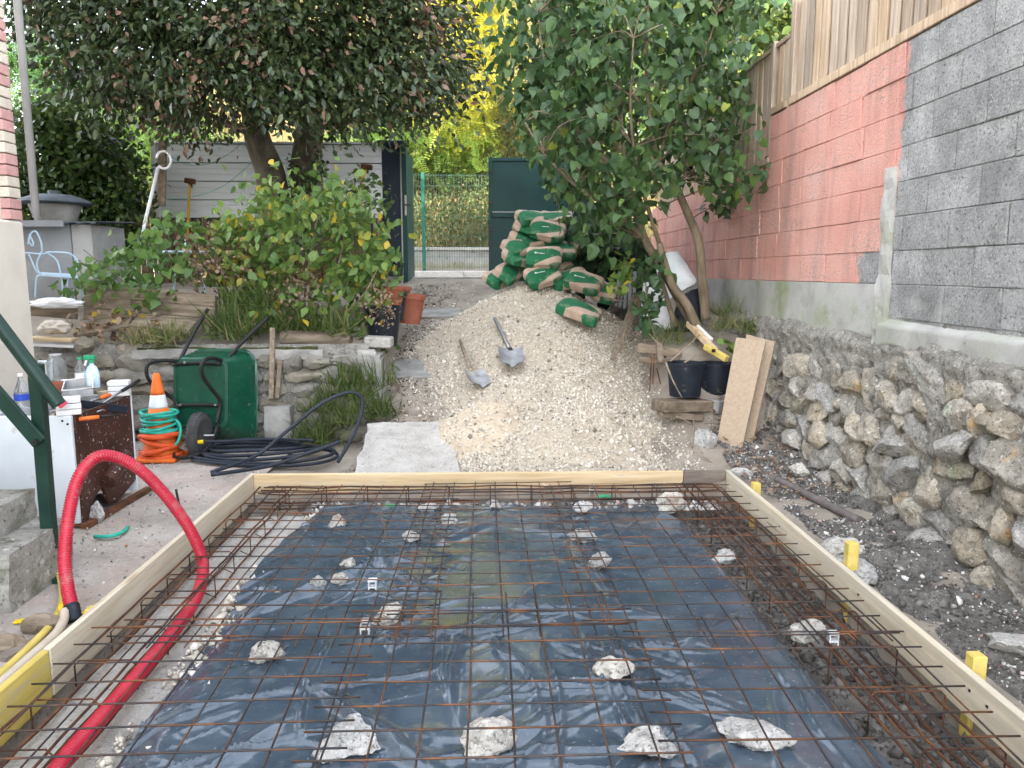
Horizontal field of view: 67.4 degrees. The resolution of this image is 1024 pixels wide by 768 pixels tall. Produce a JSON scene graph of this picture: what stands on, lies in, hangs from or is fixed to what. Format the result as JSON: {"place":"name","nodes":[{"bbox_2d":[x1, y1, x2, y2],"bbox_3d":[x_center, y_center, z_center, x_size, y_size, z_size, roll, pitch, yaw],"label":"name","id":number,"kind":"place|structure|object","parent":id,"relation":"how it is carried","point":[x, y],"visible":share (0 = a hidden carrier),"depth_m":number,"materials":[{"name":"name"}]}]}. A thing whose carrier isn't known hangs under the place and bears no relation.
{"place":"outdoors","nodes":[
{"label":"outdoors","id":0,"kind":"place"},
{"bbox_2d":[0,440,287,667],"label":"yard","id":1,"kind":"structure","parent":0,"point":[101,568],"depth_m":4.69,"materials":[{"name":"concrete"}]},
{"bbox_2d":[0,572,61,675],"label":"yellow hose","id":2,"kind":"object","parent":1,"relation":"on","point":[30,645],"visible":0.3,"depth_m":3.21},
{"bbox_2d":[0,607,68,684],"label":"beige hose","id":3,"kind":"object","parent":1,"relation":"on","point":[59,627],"visible":0.8,"depth_m":3.18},
{"bbox_2d":[0,488,74,613],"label":"concrete steps","id":4,"kind":"structure","parent":1,"relation":"on","point":[28,571],"depth_m":3.79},
{"bbox_2d":[0,314,64,583],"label":"handrail","id":5,"kind":"object","parent":4,"relation":"on","point":[34,431],"visible":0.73,"depth_m":3.80,"materials":[{"name":"metal"}]},
{"bbox_2d":[20,613,58,634],"bbox_3d":[-2.076,1.060,3.392,0.166,0.096,0.103,0,8,-2],"label":"stone","id":6,"kind":"object","parent":1,"relation":"on","point":[35,623],"visible":0.84,"depth_m":3.36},
{"bbox_2d":[0,394,152,528],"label":"old appliance","id":7,"kind":"object","parent":1,"relation":"on","point":[75,441],"visible":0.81,"depth_m":4.79,"materials":[{"name":"white metal"}]},
{"bbox_2d":[47,449,208,767],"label":"corrugated conduit","id":8,"kind":"object","parent":1,"relation":"on","point":[74,744],"visible":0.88,"depth_m":3.59,"materials":[{"name":"red plastic"}]},
{"bbox_2d":[136,373,188,462],"bbox_3d":[-2.982,0.271,6.489,0.360,0.730,0.360,0,8,-2],"label":"traffic cone","id":9,"kind":"object","parent":1,"relation":"on","point":[158,403],"visible":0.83,"depth_m":6.41,"materials":[{"name":"orange plastic"}]},
{"bbox_2d":[138,408,181,449],"bbox_3d":[-2.982,0.415,6.510,0.322,0.408,0.318,-5,10,-29],"label":"garden hose","id":10,"kind":"object","parent":9,"relation":"on","point":[172,414],"visible":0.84,"depth_m":6.39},
{"bbox_2d":[137,431,183,459],"bbox_3d":[-2.981,0.505,6.524,0.348,0.238,0.348,8,12,44],"label":"flat hose","id":11,"kind":"object","parent":9,"relation":"on","point":[159,448],"visible":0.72,"depth_m":6.38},
{"bbox_2d":[144,308,271,459],"bbox_3d":[-2.728,-0.025,6.859,0.725,1.253,1.125,2,9,13],"label":"wheelbarrow","id":12,"kind":"object","parent":1,"relation":"on","point":[214,397],"visible":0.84,"depth_m":6.81,"materials":[{"name":"green metal"}]},
{"bbox_2d":[189,391,364,476],"bbox_3d":[-1.939,0.357,6.327,1.321,0.619,1.145,-4,9,-25],"label":"conduit coil","id":13,"kind":"object","parent":1,"relation":"on","point":[218,449],"visible":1,"depth_m":6.29,"materials":[{"name":"black plastic"}]},
{"bbox_2d":[263,328,294,437],"bbox_3d":[-2.170,0.016,7.146,0.254,1.084,0.234,0,8,-2],"label":"concrete post base","id":14,"kind":"object","parent":1,"relation":"on","point":[275,416],"visible":0.68,"depth_m":7.07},
{"bbox_2d":[27,0,778,246],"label":"embankment","id":15,"kind":"structure","parent":0,"point":[415,195],"depth_m":17.88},
{"bbox_2d":[125,0,737,246],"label":"dry grass","id":16,"kind":"structure","parent":15,"relation":"on","point":[459,195],"depth_m":17.25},
{"bbox_2d":[403,0,531,196],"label":"golden robinia","id":17,"kind":"object","parent":15,"relation":"on","point":[465,138],"visible":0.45,"depth_m":16.78,"materials":[{"name":"yellow plant"}]},
{"bbox_2d":[506,0,744,188],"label":"tree leaves","id":18,"kind":"object","parent":15,"relation":"on","point":[638,123],"visible":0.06,"depth_m":16.98,"materials":[{"name":"green plant"}]},
{"bbox_2d":[0,131,1023,767],"bbox_3d":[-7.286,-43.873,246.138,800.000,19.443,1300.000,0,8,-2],"label":"ground","id":19,"kind":"structure","parent":0,"point":[480,291],"depth_m":6.44,"materials":[{"name":"concrete"}]},
{"bbox_2d":[0,0,40,395],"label":"house","id":20,"kind":"structure","parent":19,"relation":"on","point":[14,305],"depth_m":5.26,"materials":[{"name":"paint"}]},
{"bbox_2d":[25,230,81,297],"bbox_3d":[-4.710,-1.232,7.972,0.595,0.696,0.400,0,8,-2],"label":"iron chair","id":21,"kind":"object","parent":19,"relation":"on","point":[64,275],"visible":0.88,"depth_m":7.82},
{"bbox_2d":[3,1,137,116],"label":"feathery tree","id":22,"kind":"object","parent":19,"relation":"on","point":[35,73],"visible":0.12,"depth_m":16.31,"materials":[{"name":"green plant"}]},
{"bbox_2d":[11,220,134,303],"bbox_3d":[-5.229,-1.360,8.757,1.550,1.028,1.080,0,8,-2],"label":"garden cabinet","id":23,"kind":"object","parent":19,"relation":"on","point":[75,238],"visible":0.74,"depth_m":8.36,"materials":[{"name":"grey paint"}]},
{"bbox_2d":[18,190,92,220],"bbox_3d":[-5.121,-1.989,8.607,0.750,0.345,0.750,0,8,-2],"label":"concrete cowl","id":24,"kind":"object","parent":23,"relation":"on","point":[55,205],"visible":0.77,"depth_m":8.43,"materials":[{"name":"concrete"}]},
{"bbox_2d":[10,77,170,268],"bbox_3d":[-6.107,-2.806,10.641,2.759,2.736,2.246,0,8,-2],"label":"laurel hedge","id":25,"kind":"object","parent":19,"relation":"on","point":[73,158],"visible":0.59,"depth_m":10.06,"materials":[{"name":"green plant"}]},
{"bbox_2d":[48,210,225,321],"bbox_3d":[-3.751,-1.083,7.652,1.854,1.327,1.280,0,8,-2],"label":"garden vine","id":26,"kind":"object","parent":19,"relation":"on","point":[144,250],"visible":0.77,"depth_m":7.43,"materials":[{"name":"green plant"}]},
{"bbox_2d":[94,315,195,355],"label":"grass tuft","id":27,"kind":"object","parent":19,"relation":"on","point":[155,334],"visible":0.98,"depth_m":7.08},
{"bbox_2d":[83,284,217,335],"bbox_3d":[-3.516,-0.718,7.460,1.306,0.511,0.102,0,8,-1],"label":"plank planter","id":28,"kind":"object","parent":19,"relation":"on","point":[182,309],"visible":0.62,"depth_m":7.43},
{"bbox_2d":[3,516,309,767],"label":"foundation strip","id":29,"kind":"object","parent":19,"relation":"on","point":[146,691],"visible":0.34,"depth_m":3.26,"materials":[{"name":"concrete"}]},
{"bbox_2d":[0,486,294,767],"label":"rebar cage","id":30,"kind":"object","parent":29,"relation":"on","point":[134,631],"visible":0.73,"depth_m":3.33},
{"bbox_2d":[0,614,380,767],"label":"rebar mesh","id":31,"kind":"object","parent":30,"relation":"on","point":[119,702],"visible":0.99,"depth_m":2.72,"materials":[{"name":"metal"}]},
{"bbox_2d":[292,591,693,767],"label":"rebar mesh","id":32,"kind":"object","parent":31,"relation":"on","point":[466,757],"visible":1,"depth_m":2.79,"materials":[{"name":"metal"}]},
{"bbox_2d":[94,510,318,767],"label":"footing rubble","id":33,"kind":"object","parent":29,"relation":"on","point":[193,651],"visible":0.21,"depth_m":3.31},
{"bbox_2d":[89,95,240,224],"bbox_3d":[-7.452,-4.332,16.152,4.271,3.777,3.628,0,8,-2],"label":"background tree","id":34,"kind":"object","parent":19,"relation":"on","point":[146,142],"visible":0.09,"depth_m":15.34,"materials":[{"name":"green plant"}]},
{"bbox_2d":[33,343,386,442],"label":"garden wall","id":35,"kind":"structure","parent":19,"relation":"on","point":[300,362],"depth_m":7.13,"materials":[{"name":"stone"}]},
{"bbox_2d":[31,299,78,347],"bbox_3d":[-4.300,-0.570,7.168,0.577,0.434,0.455,0,8,-2],"label":"timber shelf","id":36,"kind":"object","parent":35,"relation":"on","point":[52,312],"visible":0.63,"depth_m":7.32,"materials":[{"name":"white paint"}]},
{"bbox_2d":[66,303,173,350],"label":"wilted vine","id":37,"kind":"object","parent":35,"relation":"on","point":[91,316],"visible":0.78,"depth_m":7.17,"materials":[{"name":"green plant"}]},
{"bbox_2d":[280,330,352,343],"bbox_3d":[-1.884,-0.422,7.409,0.681,0.198,0.168,0,8,1],"label":"log","id":38,"kind":"object","parent":35,"relation":"on","point":[302,337],"visible":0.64,"depth_m":7.34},
{"bbox_2d":[167,212,278,312],"bbox_3d":[-2.898,-1.178,7.715,1.012,1.075,1.093,-6,10,-35],"label":"dry shrub","id":39,"kind":"object","parent":19,"relation":"on","point":[216,269],"visible":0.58,"depth_m":7.53,"materials":[{"name":"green plant"}]},
{"bbox_2d":[2,0,506,257],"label":"laurel tree","id":40,"kind":"object","parent":19,"relation":"on","point":[217,43],"visible":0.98,"depth_m":8.43,"materials":[{"name":"green plant"}]},
{"bbox_2d":[279,140,329,274],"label":"ivy","id":41,"kind":"object","parent":40,"relation":"attached to","point":[311,163],"visible":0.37,"depth_m":10.04,"materials":[{"name":"green plant"}]},
{"bbox_2d":[127,195,383,282],"bbox_3d":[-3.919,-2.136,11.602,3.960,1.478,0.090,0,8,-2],"label":"shrub","id":42,"kind":"object","parent":19,"relation":"on","point":[173,235],"visible":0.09,"depth_m":11.61,"materials":[{"name":"plant"}]},
{"bbox_2d":[150,141,383,282],"bbox_3d":[-3.663,-2.555,11.692,3.442,2.180,0.140,0,8,-2],"label":"metal fence","id":43,"kind":"object","parent":19,"relation":"on","point":[210,177],"visible":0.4,"depth_m":11.56,"materials":[{"name":"grey metal"}]},
{"bbox_2d":[186,273,365,347],"bbox_3d":[-2.236,-0.690,7.386,1.742,0.821,0.937,0,8,-2],"label":"grass tuft","id":44,"kind":"object","parent":19,"relation":"on","point":[232,329],"visible":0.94,"depth_m":7.32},
{"bbox_2d":[266,248,330,330],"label":"dry shrub","id":45,"kind":"object","parent":19,"relation":"on","point":[300,284],"visible":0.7,"depth_m":7.42,"materials":[{"name":"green plant"}]},
{"bbox_2d":[199,156,417,370],"bbox_3d":[-2.055,-1.211,7.824,2.217,2.169,1.549,0,8,-2],"label":"flowering shrub","id":46,"kind":"object","parent":19,"relation":"on","point":[361,274],"visible":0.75,"depth_m":7.50,"materials":[{"name":"green plant"}]},
{"bbox_2d":[288,160,396,257],"bbox_3d":[-2.040,-2.079,9.464,1.292,1.303,1.689,-3,9,-22],"label":"wire weed","id":47,"kind":"object","parent":19,"relation":"on","point":[367,188],"visible":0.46,"depth_m":9.19,"materials":[{"name":"green plant"}]},
{"bbox_2d":[282,351,407,446],"bbox_3d":[-1.556,0.143,7.041,1.154,0.956,0.897,-5,10,-31],"label":"grass tuft","id":48,"kind":"object","parent":19,"relation":"on","point":[322,434],"visible":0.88,"depth_m":7.01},
{"bbox_2d":[364,305,401,345],"bbox_3d":[-1.290,-0.585,7.712,0.370,0.400,0.370,0,8,-2],"label":"plant pot","id":49,"kind":"object","parent":19,"relation":"on","point":[393,330],"visible":0.57,"depth_m":7.58,"materials":[{"name":"black plastic"}]},
{"bbox_2d":[324,109,455,174],"bbox_3d":[-2.649,-4.448,16.613,2.904,3.310,2.893,0,8,-2],"label":"young robinia","id":50,"kind":"object","parent":19,"relation":"on","point":[376,136],"visible":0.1,"depth_m":16.17,"materials":[{"name":"green plant"}]},
{"bbox_2d":[377,140,406,283],"bbox_3d":[-1.822,-2.485,11.762,0.408,2.379,0.510,0,8,-2],"label":"gate post","id":51,"kind":"object","parent":19,"relation":"on","point":[391,164],"visible":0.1,"depth_m":11.64,"materials":[{"name":"metal"}]},
{"bbox_2d":[400,146,414,281],"bbox_3d":[-1.621,-2.666,12.211,0.165,2.050,1.281,0,8,-2],"label":"gate leaf","id":52,"kind":"object","parent":51,"relation":"attached to","point":[406,185],"visible":0.84,"depth_m":11.79,"materials":[{"name":"green paint"}]},
{"bbox_2d":[355,421,458,472],"bbox_3d":[-0.825,0.557,6.213,0.835,0.324,1.090,0,8,-2],"label":"concrete apron","id":53,"kind":"object","parent":19,"relation":"on","point":[389,447],"visible":0.67,"depth_m":6.16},
{"bbox_2d":[391,359,430,378],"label":"paving slab","id":54,"kind":"structure","parent":19,"relation":"on","point":[415,368],"depth_m":8.05,"materials":[{"name":"concrete"}]},
{"bbox_2d":[413,172,488,270],"bbox_3d":[-1.783,-3.237,15.399,5.220,1.960,0.060,0,8,-2],"label":"welded fence","id":55,"kind":"object","parent":19,"relation":"on","point":[423,216],"visible":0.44,"depth_m":15.37,"materials":[{"name":"green metal"}]},
{"bbox_2d":[414,247,488,267],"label":"wall","id":56,"kind":"structure","parent":19,"relation":"on","point":[432,254],"depth_m":15.86,"materials":[{"name":"concrete"}]},
{"bbox_2d":[323,60,613,262],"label":"bank weeds","id":57,"kind":"object","parent":19,"relation":"on","point":[437,219],"visible":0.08,"depth_m":16.69,"materials":[{"name":"green plant"}]},
{"bbox_2d":[439,396,522,459],"bbox_3d":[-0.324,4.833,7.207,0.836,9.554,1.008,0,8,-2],"label":"sand heap","id":58,"kind":"object","parent":19,"relation":"on","point":[464,446],"visible":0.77,"depth_m":6.35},
{"bbox_2d":[302,499,696,521],"bbox_3d":[-0.079,0.940,5.473,2.750,0.160,0.240,0,8,-2],"label":"footing","id":59,"kind":"object","parent":19,"relation":"on","point":[689,515],"visible":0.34,"depth_m":5.50,"materials":[{"name":"concrete"}]},
{"bbox_2d":[258,483,718,510],"bbox_3d":[-0.155,0.809,5.484,3.241,0.154,0.170,0,8,-2],"label":"rebar cage","id":60,"kind":"object","parent":59,"relation":"on","point":[460,491],"visible":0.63,"depth_m":5.47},
{"bbox_2d":[311,496,720,514],"bbox_3d":[0.022,0.853,5.378,2.869,0.112,0.270,0,8,-2],"label":"rubble","id":61,"kind":"object","parent":59,"relation":"on","point":[632,501],"visible":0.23,"depth_m":5.42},
{"bbox_2d":[682,482,1013,767],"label":"rebar cage","id":62,"kind":"object","parent":59,"relation":"on","point":[942,743],"visible":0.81,"depth_m":3.13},
{"bbox_2d":[546,483,899,647],"bbox_3d":[0.928,0.889,4.338,1.320,0.024,2.420,0,8,-2],"label":"rebar mesh","id":63,"kind":"object","parent":62,"relation":"on","point":[740,590],"visible":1,"depth_m":3.95,"materials":[{"name":"metal"}]},
{"bbox_2d":[119,503,891,767],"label":"polythene sheet","id":64,"kind":"object","parent":19,"relation":"on","point":[852,753],"visible":0.77,"depth_m":3.20,"materials":[{"name":"plastic"}]},
{"bbox_2d":[106,485,460,648],"bbox_3d":[-1.024,0.895,4.317,1.360,0.024,2.400,0,8,-1],"label":"rebar mesh","id":65,"kind":"object","parent":64,"relation":"on","point":[284,604],"visible":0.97,"depth_m":3.94,"materials":[{"name":"metal"}]},
{"bbox_2d":[382,481,628,638],"bbox_3d":[-0.062,0.876,4.374,1.050,0.022,2.400,0,8,-2],"label":"rebar mesh","id":66,"kind":"object","parent":65,"relation":"on","point":[498,551],"visible":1,"depth_m":4.01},
{"bbox_2d":[311,713,380,762],"bbox_3d":[-0.571,1.210,2.600,0.204,0.113,0.187,-7,11,-41],"label":"concrete chunk","id":67,"kind":"object","parent":64,"relation":"on","point":[356,743],"visible":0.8,"depth_m":2.58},
{"bbox_2d":[460,716,516,755],"bbox_3d":[-0.080,1.203,2.609,0.206,0.137,0.129,0,17,-29],"label":"concrete chunk","id":68,"kind":"object","parent":64,"relation":"on","point":[490,742],"visible":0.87,"depth_m":2.56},
{"bbox_2d":[591,655,635,678],"bbox_3d":[0.405,1.143,3.059,0.183,0.113,0.133,-1,3,18],"label":"concrete chunk","id":69,"kind":"object","parent":64,"relation":"on","point":[614,669],"visible":0.71,"depth_m":3.03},
{"bbox_2d":[618,725,678,758],"bbox_3d":[0.469,1.210,2.575,0.173,0.104,0.184,5,10,32],"label":"concrete chunk","id":70,"kind":"object","parent":64,"relation":"on","point":[638,739],"visible":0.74,"depth_m":2.54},
{"bbox_2d":[716,716,795,751],"bbox_3d":[0.839,1.202,2.652,0.262,0.093,0.182,-2,12,10],"label":"concrete chunk","id":71,"kind":"object","parent":64,"relation":"on","point":[730,727],"visible":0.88,"depth_m":2.60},
{"bbox_2d":[623,616,1023,767],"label":"rebar mesh","id":72,"kind":"object","parent":64,"relation":"on","point":[769,740],"visible":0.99,"depth_m":2.78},
{"bbox_2d":[0,470,1023,767],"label":"timber formwork","id":73,"kind":"object","parent":19,"relation":"on","point":[978,692],"visible":0.7,"depth_m":3.79,"materials":[{"name":"beige wood"}]},
{"bbox_2d":[404,281,705,486],"bbox_3d":[0.160,-0.331,8.130,2.719,1.527,5.278,0,8,-2],"label":"gravel pile","id":74,"kind":"object","parent":19,"relation":"on","point":[572,392],"visible":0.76,"depth_m":7.15,"materials":[{"name":"gravel"}]},
{"bbox_2d":[523,267,562,289],"bbox_3d":[0.345,-1.213,8.681,0.418,0.159,0.288,-14,53,-20],"label":"cement bag","id":75,"kind":"object","parent":74,"relation":"on","point":[536,278],"visible":0.9,"depth_m":8.61,"materials":[{"name":"paper"}]},
{"bbox_2d":[525,246,562,268],"bbox_3d":[0.362,-1.440,8.745,0.422,0.285,0.177,7,-31,3],"label":"cement bag","id":76,"kind":"object","parent":75,"relation":"on","point":[548,257],"visible":0.99,"depth_m":8.68,"materials":[{"name":"paper"}]},
{"bbox_2d":[559,260,573,271],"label":"cement bag","id":77,"kind":"object","parent":74,"relation":"on","point":[565,265],"visible":0.26,"depth_m":9.01,"materials":[{"name":"paper"}]},
{"bbox_2d":[544,241,579,260],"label":"cement bag","id":78,"kind":"object","parent":77,"relation":"on","point":[570,252],"visible":0.48,"depth_m":8.95,"materials":[{"name":"paper"}]},
{"bbox_2d":[529,218,566,242],"bbox_3d":[0.419,-1.801,9.046,0.422,0.185,0.285,6,51,12],"label":"cement bag","id":79,"kind":"object","parent":78,"relation":"on","point":[545,230],"visible":0.98,"depth_m":8.98,"materials":[{"name":"paper"}]},
{"bbox_2d":[555,296,601,327],"bbox_3d":[0.702,-0.760,8.016,0.459,0.192,0.314,17,29,15],"label":"cement bag","id":80,"kind":"object","parent":74,"relation":"on","point":[585,313],"visible":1,"depth_m":7.91,"materials":[{"name":"paper"}]},
{"bbox_2d":[584,281,619,304],"bbox_3d":[0.995,-1.055,8.668,0.422,0.185,0.285,22,47,24],"label":"cement bag","id":81,"kind":"object","parent":74,"relation":"on","point":[603,296],"visible":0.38,"depth_m":8.57,"materials":[{"name":"paper"}]},
{"bbox_2d":[563,267,604,296],"bbox_3d":[0.800,-1.131,8.550,0.415,0.168,0.293,17,49,24],"label":"cement bag","id":82,"kind":"object","parent":81,"relation":"on","point":[577,280],"visible":1,"depth_m":8.48,"materials":[{"name":"paper"}]},
{"bbox_2d":[573,154,586,244],"bbox_3d":[1.083,-2.531,11.911,0.370,2.170,0.350,0,8,-2],"label":"gate post","id":83,"kind":"object","parent":19,"relation":"on","point":[584,202],"depth_m":11.75,"materials":[{"name":"metal"}]},
{"bbox_2d":[488,157,570,280],"bbox_3d":[0.278,-2.517,11.799,1.285,1.855,0.090,0,8,-2],"label":"gate leaf","id":84,"kind":"object","parent":83,"relation":"attached to","point":[513,186],"visible":0.39,"depth_m":11.74,"materials":[{"name":"green paint"}]},
{"bbox_2d":[556,202,656,309],"bbox_3d":[1.128,-1.590,9.691,1.417,1.600,2.036,2,9,13],"label":"fig bush","id":85,"kind":"object","parent":19,"relation":"on","point":[601,268],"visible":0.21,"depth_m":9.12,"materials":[{"name":"green plant"}]},
{"bbox_2d":[360,284,852,493],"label":"fallen leaves","id":86,"kind":"object","parent":19,"relation":"on","point":[777,467],"visible":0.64,"depth_m":6.06,"materials":[{"name":"plant"}]},
{"bbox_2d":[479,0,788,341],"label":"lilac tree","id":87,"kind":"object","parent":19,"relation":"on","point":[708,37],"visible":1,"depth_m":6.95,"materials":[{"name":"green plant"}]},
{"bbox_2d":[629,249,676,357],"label":"climbing stem","id":88,"kind":"object","parent":19,"relation":"on","point":[650,307],"visible":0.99,"depth_m":7.27,"materials":[{"name":"green plant"}]},
{"bbox_2d":[606,250,644,295],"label":"young shoots","id":89,"kind":"object","parent":88,"relation":"attached to","point":[625,275],"visible":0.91,"depth_m":7.34,"materials":[{"name":"green plant"}]},
{"bbox_2d":[640,282,672,332],"bbox_3d":[1.515,-0.834,8.169,0.356,0.586,0.536,0,8,-2],"label":"bulk bag","id":90,"kind":"object","parent":19,"relation":"on","point":[664,313],"visible":0.2,"depth_m":7.96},
{"bbox_2d":[656,251,696,298],"bbox_3d":[1.761,-1.173,8.332,0.418,0.535,0.506,0,8,-2],"label":"bulk bag","id":91,"kind":"object","parent":90,"relation":"on","point":[680,269],"visible":0.48,"depth_m":8.18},
{"bbox_2d":[637,343,682,364],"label":"edging planks","id":92,"kind":"object","parent":19,"relation":"on","point":[657,350],"visible":0.9,"depth_m":7.24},
{"bbox_2d":[651,398,723,421],"bbox_3d":[1.635,0.217,6.832,0.788,0.196,0.282,-4,9,-25],"label":"timber ledge","id":93,"kind":"object","parent":19,"relation":"on","point":[686,408],"visible":0.87,"depth_m":6.71,"materials":[{"name":"wood"}]},
{"bbox_2d":[667,360,705,397],"bbox_3d":[1.549,-0.045,6.863,0.340,0.300,0.340,0,8,-2],"label":"bucket","id":94,"kind":"object","parent":93,"relation":"on","point":[687,377],"visible":0.91,"depth_m":6.74,"materials":[{"name":"black plastic"}]},
{"bbox_2d":[702,361,730,394],"bbox_3d":[1.869,-0.048,7.075,0.340,0.300,0.340,0,8,-2],"label":"bucket","id":95,"kind":"object","parent":93,"relation":"on","point":[715,377],"visible":0.65,"depth_m":6.94,"materials":[{"name":"black plastic"}]},
{"bbox_2d":[634,296,763,345],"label":"grass tuft","id":96,"kind":"object","parent":19,"relation":"on","point":[750,329],"visible":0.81,"depth_m":7.51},
{"bbox_2d":[684,0,791,79],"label":"green tree","id":97,"kind":"object","parent":19,"relation":"on","point":[779,22],"visible":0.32,"depth_m":9.89,"materials":[{"name":"green plant"}]},
{"bbox_2d":[717,337,765,446],"bbox_3d":[1.931,0.096,6.486,0.260,0.948,0.352,7,11,39],"label":"chipboard sheet","id":98,"kind":"object","parent":19,"relation":"on","point":[747,357],"visible":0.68,"depth_m":6.48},
{"bbox_2d":[744,334,775,442],"bbox_3d":[2.040,0.077,6.530,0.252,0.972,0.323,6,10,37],"label":"chipboard sheet","id":99,"kind":"object","parent":19,"relation":"on","point":[760,386],"visible":0.48,"depth_m":6.50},
{"bbox_2d":[651,0,1023,369],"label":"block wall","id":100,"kind":"structure","parent":19,"relation":"on","point":[887,207],"depth_m":4.85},
{"bbox_2d":[711,41,779,186],"bbox_3d":[2.410,-2.715,8.013,0.127,1.100,1.905,0,8,-2],"label":"timber fence","id":101,"kind":"object","parent":100,"relation":"on","point":[762,73],"visible":0.38,"depth_m":7.42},
{"bbox_2d":[771,33,790,114],"bbox_3d":[2.443,-2.757,6.861,0.127,0.625,0.366,0,8,-2],"label":"timber fence","id":102,"kind":"object","parent":100,"relation":"on","point":[783,44],"visible":0.64,"depth_m":6.84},
{"bbox_2d":[787,0,981,107],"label":"timber fence","id":103,"kind":"object","parent":100,"relation":"on","point":[831,41],"visible":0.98,"depth_m":5.64,"materials":[{"name":"wood"}]},
{"bbox_2d":[682,507,1000,767],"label":"trench soil","id":104,"kind":"structure","parent":19,"relation":"on","point":[852,702],"depth_m":3.34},
{"bbox_2d":[710,428,1023,704],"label":"soil strip","id":105,"kind":"object","parent":19,"relation":"on","point":[1013,690],"visible":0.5,"depth_m":3.91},
{"bbox_2d":[769,473,863,521],"bbox_3d":[2.015,0.761,5.152,0.067,0.075,1.046,-1,8,-9],"label":"iron pipe","id":106,"kind":"object","parent":105,"relation":"on","point":[831,506],"visible":0.78,"depth_m":5.04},
{"bbox_2d":[707,419,1023,705],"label":"rubble chips","id":107,"kind":"object","parent":105,"relation":"on","point":[959,601],"visible":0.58,"depth_m":4.48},
{"bbox_2d":[708,418,1023,701],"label":"soil clods","id":108,"kind":"object","parent":105,"relation":"on","point":[943,603],"visible":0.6,"depth_m":3.96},
{"bbox_2d":[722,309,1023,607],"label":"rubble wall","id":109,"kind":"structure","parent":19,"relation":"on","point":[929,439],"depth_m":4.48,"materials":[{"name":"stone"}]},
{"bbox_2d":[986,632,1023,655],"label":"loose stone","id":110,"kind":"object","parent":19,"relation":"on","point":[1009,642],"visible":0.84,"depth_m":3.06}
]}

